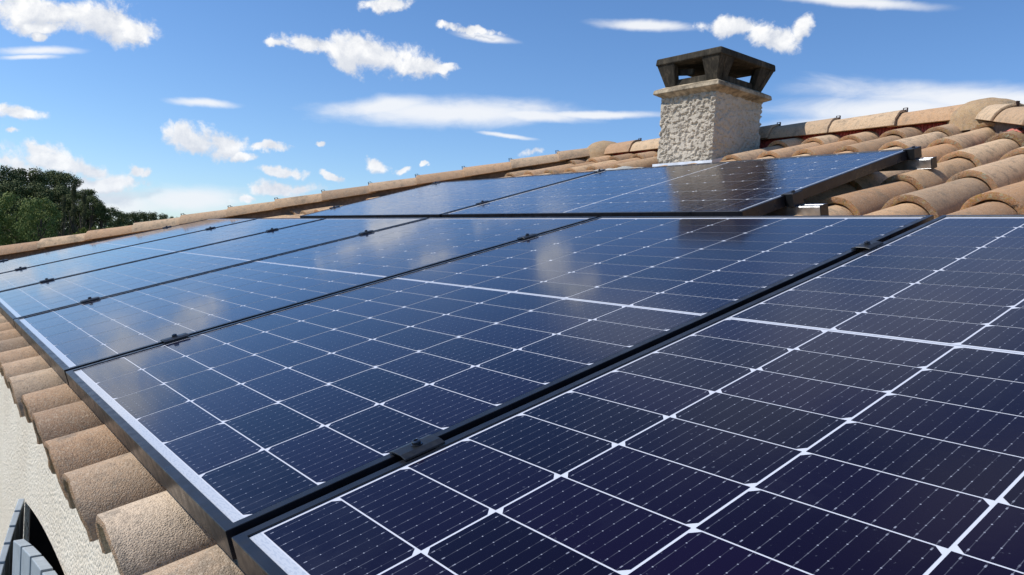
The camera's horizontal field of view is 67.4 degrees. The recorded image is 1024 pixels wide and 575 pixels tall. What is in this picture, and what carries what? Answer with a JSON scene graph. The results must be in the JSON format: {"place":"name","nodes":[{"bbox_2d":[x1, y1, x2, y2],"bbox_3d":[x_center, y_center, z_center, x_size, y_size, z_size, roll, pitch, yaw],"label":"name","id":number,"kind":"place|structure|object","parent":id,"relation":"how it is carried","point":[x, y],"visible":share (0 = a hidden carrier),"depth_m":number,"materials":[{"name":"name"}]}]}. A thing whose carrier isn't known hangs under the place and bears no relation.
{"place":"outdoors","nodes":[
{"label":"outdoors","id":0,"kind":"place"},
{"bbox_2d":[0,0,1023,227],"label":"sky","id":1,"kind":"structure","parent":0,"point":[174,108],"materials":[{"name":"blue"}]},
{"bbox_3d":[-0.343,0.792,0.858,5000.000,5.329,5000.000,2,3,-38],"label":"ground","id":2,"kind":"structure","parent":0,"visible":0},
{"bbox_2d":[0,208,11,245],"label":"broadleaf tree","id":3,"kind":"object","parent":2,"relation":"on","point":[3,216],"visible":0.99,"depth_m":35.66,"materials":[{"name":"green plant"}]},
{"bbox_2d":[0,179,26,214],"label":"pine tree","id":4,"kind":"object","parent":2,"relation":"on","point":[14,185],"visible":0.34,"depth_m":61.02,"materials":[{"name":"green plant"}]},
{"bbox_2d":[0,164,30,201],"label":"pine tree","id":5,"kind":"object","parent":2,"relation":"on","point":[7,175],"visible":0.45,"depth_m":66.09,"materials":[{"name":"green plant"}]},
{"bbox_2d":[0,190,47,245],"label":"broadleaf tree","id":6,"kind":"object","parent":2,"relation":"on","point":[16,238],"visible":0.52,"depth_m":36.59,"materials":[{"name":"green plant"}]},
{"bbox_2d":[6,197,45,242],"bbox_3d":[-37.340,-4.682,59.140,3.504,4.684,3.434,6,3,45],"label":"pine tree","id":7,"kind":"object","parent":2,"relation":"on","point":[12,208],"visible":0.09,"depth_m":58.28,"materials":[{"name":"green plant"}]},
{"bbox_2d":[11,166,51,197],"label":"pine tree","id":8,"kind":"object","parent":2,"relation":"on","point":[38,177],"visible":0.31,"depth_m":68.97,"materials":[{"name":"green plant"}]},
{"bbox_2d":[13,181,61,215],"bbox_3d":[-38.379,-5.684,62.021,3.352,5.828,3.770,3,2,-15],"label":"pine tree","id":9,"kind":"object","parent":2,"relation":"on","point":[40,190],"visible":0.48,"depth_m":61.41,"materials":[{"name":"green plant"}]},
{"bbox_2d":[12,195,64,241],"bbox_3d":[-22.124,-1.741,35.733,2.030,5.068,1.856,3,2,-16],"label":"broadleaf tree","id":10,"kind":"object","parent":2,"relation":"on","point":[37,204],"visible":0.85,"depth_m":35.43,"materials":[{"name":"green plant"}]},
{"bbox_2d":[29,169,61,201],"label":"pine tree","id":11,"kind":"object","parent":2,"relation":"on","point":[50,175],"visible":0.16,"depth_m":70.85,"materials":[{"name":"green plant"}]},
{"bbox_2d":[36,202,69,236],"bbox_3d":[-35.321,-4.329,59.045,2.916,4.649,2.767,6,3,43],"label":"pine tree","id":12,"kind":"object","parent":2,"relation":"on","point":[61,220],"visible":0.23,"depth_m":59.02,"materials":[{"name":"green plant"}]},
{"bbox_2d":[44,184,77,236],"bbox_3d":[-37.463,-5.645,63.585,2.950,5.818,3.009,4,2,16],"label":"pine tree","id":13,"kind":"object","parent":2,"relation":"on","point":[61,191],"visible":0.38,"depth_m":63.01,"materials":[{"name":"green plant"}]},
{"bbox_2d":[57,195,68,235],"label":"cypress tree","id":14,"kind":"object","parent":2,"relation":"on","point":[63,224],"visible":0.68,"depth_m":42.98,"materials":[{"name":"green plant"}]},
{"bbox_2d":[0,197,127,241],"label":"undergrowth","id":15,"kind":"object","parent":2,"relation":"on","point":[96,225],"visible":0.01,"depth_m":75.82,"materials":[{"name":"green plant"}]},
{"bbox_2d":[45,170,83,222],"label":"pine tree","id":16,"kind":"object","parent":2,"relation":"on","point":[64,179],"visible":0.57,"depth_m":66.36,"materials":[{"name":"green plant"}]},
{"bbox_2d":[60,193,81,231],"bbox_3d":[-35.592,-4.992,62.437,2.269,5.449,2.391,5,2,29],"label":"pine tree","id":17,"kind":"object","parent":2,"relation":"on","point":[68,201],"visible":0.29,"depth_m":61.73,"materials":[{"name":"green plant"}]},
{"bbox_2d":[65,180,78,234],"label":"cypress tree","id":18,"kind":"object","parent":2,"relation":"on","point":[72,228],"visible":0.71,"depth_m":44.92,"materials":[{"name":"green plant"}]},
{"bbox_2d":[75,227,87,233],"bbox_3d":[-14.723,-0.224,26.168,0.586,3.699,0.494,5,3,34],"label":"garden shrub","id":19,"kind":"object","parent":2,"relation":"on","point":[84,229],"visible":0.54,"depth_m":26.07,"materials":[{"name":"green plant"}]},
{"bbox_2d":[77,191,86,233],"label":"cypress tree","id":20,"kind":"object","parent":2,"relation":"on","point":[84,214],"visible":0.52,"depth_m":46.96,"materials":[{"name":"green plant"}]},
{"bbox_2d":[67,206,97,232],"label":"pine tree","id":21,"kind":"object","parent":2,"relation":"on","point":[77,222],"visible":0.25,"depth_m":60.48,"materials":[{"name":"green plant"}]},
{"bbox_2d":[75,188,97,224],"bbox_3d":[-33.802,-4.916,61.082,2.325,6.080,2.206,4,2,3],"label":"pine tree","id":22,"kind":"object","parent":2,"relation":"on","point":[90,192],"visible":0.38,"depth_m":60.67,"materials":[{"name":"green plant"}]},
{"bbox_2d":[77,196,106,228],"bbox_3d":[-32.687,-4.375,59.541,1.952,5.596,2.195,2,3,-36],"label":"pine tree","id":23,"kind":"object","parent":2,"relation":"on","point":[99,206],"visible":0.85,"depth_m":59.28,"materials":[{"name":"green plant"}]},
{"bbox_2d":[91,207,111,228],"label":"pine tree","id":24,"kind":"object","parent":2,"relation":"on","point":[106,218],"visible":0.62,"depth_m":60.56,"materials":[{"name":"green plant"}]},
{"bbox_2d":[96,207,124,227],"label":"distant tree","id":25,"kind":"object","parent":2,"relation":"on","point":[114,212],"visible":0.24,"depth_m":92.91,"materials":[{"name":"green plant"}]},
{"bbox_2d":[106,210,133,226],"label":"distant tree","id":26,"kind":"object","parent":2,"relation":"on","point":[125,219],"visible":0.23,"depth_m":94.72,"materials":[{"name":"green plant"}]},
{"bbox_2d":[115,211,141,223],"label":"distant tree","id":27,"kind":"object","parent":2,"relation":"on","point":[134,216],"visible":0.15,"depth_m":97.39,"materials":[{"name":"green plant"}]},
{"bbox_2d":[130,210,148,222],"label":"distant tree","id":28,"kind":"object","parent":2,"relation":"on","point":[142,215],"visible":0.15,"depth_m":99.25,"materials":[{"name":"green plant"}]},
{"bbox_2d":[138,211,156,221],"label":"distant tree","id":29,"kind":"object","parent":2,"relation":"on","point":[151,216],"visible":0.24,"depth_m":101.28,"materials":[{"name":"green plant"}]},
{"bbox_2d":[150,212,168,220],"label":"distant tree","id":30,"kind":"object","parent":2,"relation":"on","point":[162,215],"visible":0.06,"depth_m":103.97,"materials":[{"name":"green plant"}]},
{"bbox_2d":[0,46,1023,574],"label":"house","id":31,"kind":"structure","parent":2,"relation":"on","point":[84,490],"depth_m":2.75,"materials":[{"name":"ceramic"}]},
{"bbox_2d":[28,508,64,574],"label":"window","id":32,"kind":"structure","parent":31,"relation":"in","point":[38,538],"depth_m":2.27,"materials":[{"name":"black glass"}]},
{"bbox_2d":[0,259,444,460],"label":"mounting rail","id":33,"kind":"object","parent":31,"relation":"attached to","point":[416,447],"visible":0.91,"depth_m":0.98,"materials":[{"name":"metal"}]},
{"bbox_2d":[0,218,256,272],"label":"solar panel","id":34,"kind":"object","parent":33,"relation":"on","point":[85,249],"visible":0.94,"depth_m":5.42,"materials":[{"name":"blue glass"}]},
{"bbox_2d":[0,218,324,290],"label":"solar panel","id":35,"kind":"object","parent":33,"relation":"attached to","point":[69,267],"visible":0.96,"depth_m":4.46,"materials":[{"name":"blue glass"}]},
{"bbox_2d":[0,218,425,328],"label":"solar panel","id":36,"kind":"object","parent":33,"relation":"attached to","point":[33,299],"visible":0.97,"depth_m":3.48,"materials":[{"name":"blue glass"}]},
{"bbox_2d":[14,217,596,384],"bbox_3d":[-0.704,-0.054,2.703,1.722,0.037,1.134,-18,15,-35],"label":"solar panel","id":37,"kind":"object","parent":33,"relation":"attached to","point":[62,341],"visible":0.95,"depth_m":2.50,"materials":[{"name":"blue glass"}]},
{"bbox_2d":[66,215,933,559],"bbox_3d":[0.004,0.026,1.795,1.722,0.037,1.134,-18,15,-35],"label":"solar panel","id":38,"kind":"object","parent":33,"relation":"on","point":[226,433],"visible":0.94,"depth_m":1.46,"materials":[{"name":"blue glass"}]},
{"bbox_2d":[232,215,1023,574],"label":"solar panel","id":39,"kind":"object","parent":33,"relation":"attached to","point":[860,413],"visible":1,"depth_m":0.84,"materials":[{"name":"blue glass"}]},
{"bbox_2d":[162,226,883,249],"bbox_3d":[-0.632,-0.212,3.440,0.060,0.092,7.164,-18,15,-35],"label":"mounting rail","id":40,"kind":"object","parent":31,"relation":"attached to","point":[869,245],"visible":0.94,"depth_m":1.65,"materials":[{"name":"metal"}]},
{"bbox_2d":[329,190,828,215],"bbox_3d":[-0.130,-0.395,3.882,0.060,0.092,3.663,-20,16,-35],"label":"mounting rail","id":41,"kind":"object","parent":31,"relation":"attached to","point":[794,202],"visible":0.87,"depth_m":2.50,"materials":[{"name":"metal"}]},
{"bbox_2d":[300,171,595,217],"bbox_3d":[-0.445,-0.556,4.755,1.134,0.036,1.722,-20,16,-35],"label":"solar panel","id":42,"kind":"object","parent":41,"relation":"attached to","point":[437,200],"visible":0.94,"depth_m":4.58,"materials":[{"name":"blue glass"}]},
{"bbox_2d":[442,149,907,217],"bbox_3d":[0.624,-0.436,3.384,1.134,0.036,1.722,-20,16,-35],"label":"solar panel","id":43,"kind":"object","parent":41,"relation":"attached to","point":[756,187],"visible":0.92,"depth_m":3.10,"materials":[{"name":"blue glass"}]},
{"bbox_2d":[431,146,936,183],"bbox_3d":[0.509,-0.630,4.379,0.060,0.092,3.633,-20,16,-35],"label":"mounting rail","id":44,"kind":"object","parent":31,"relation":"attached to","point":[914,161],"visible":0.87,"depth_m":2.99,"materials":[{"name":"metal"}]}
]}

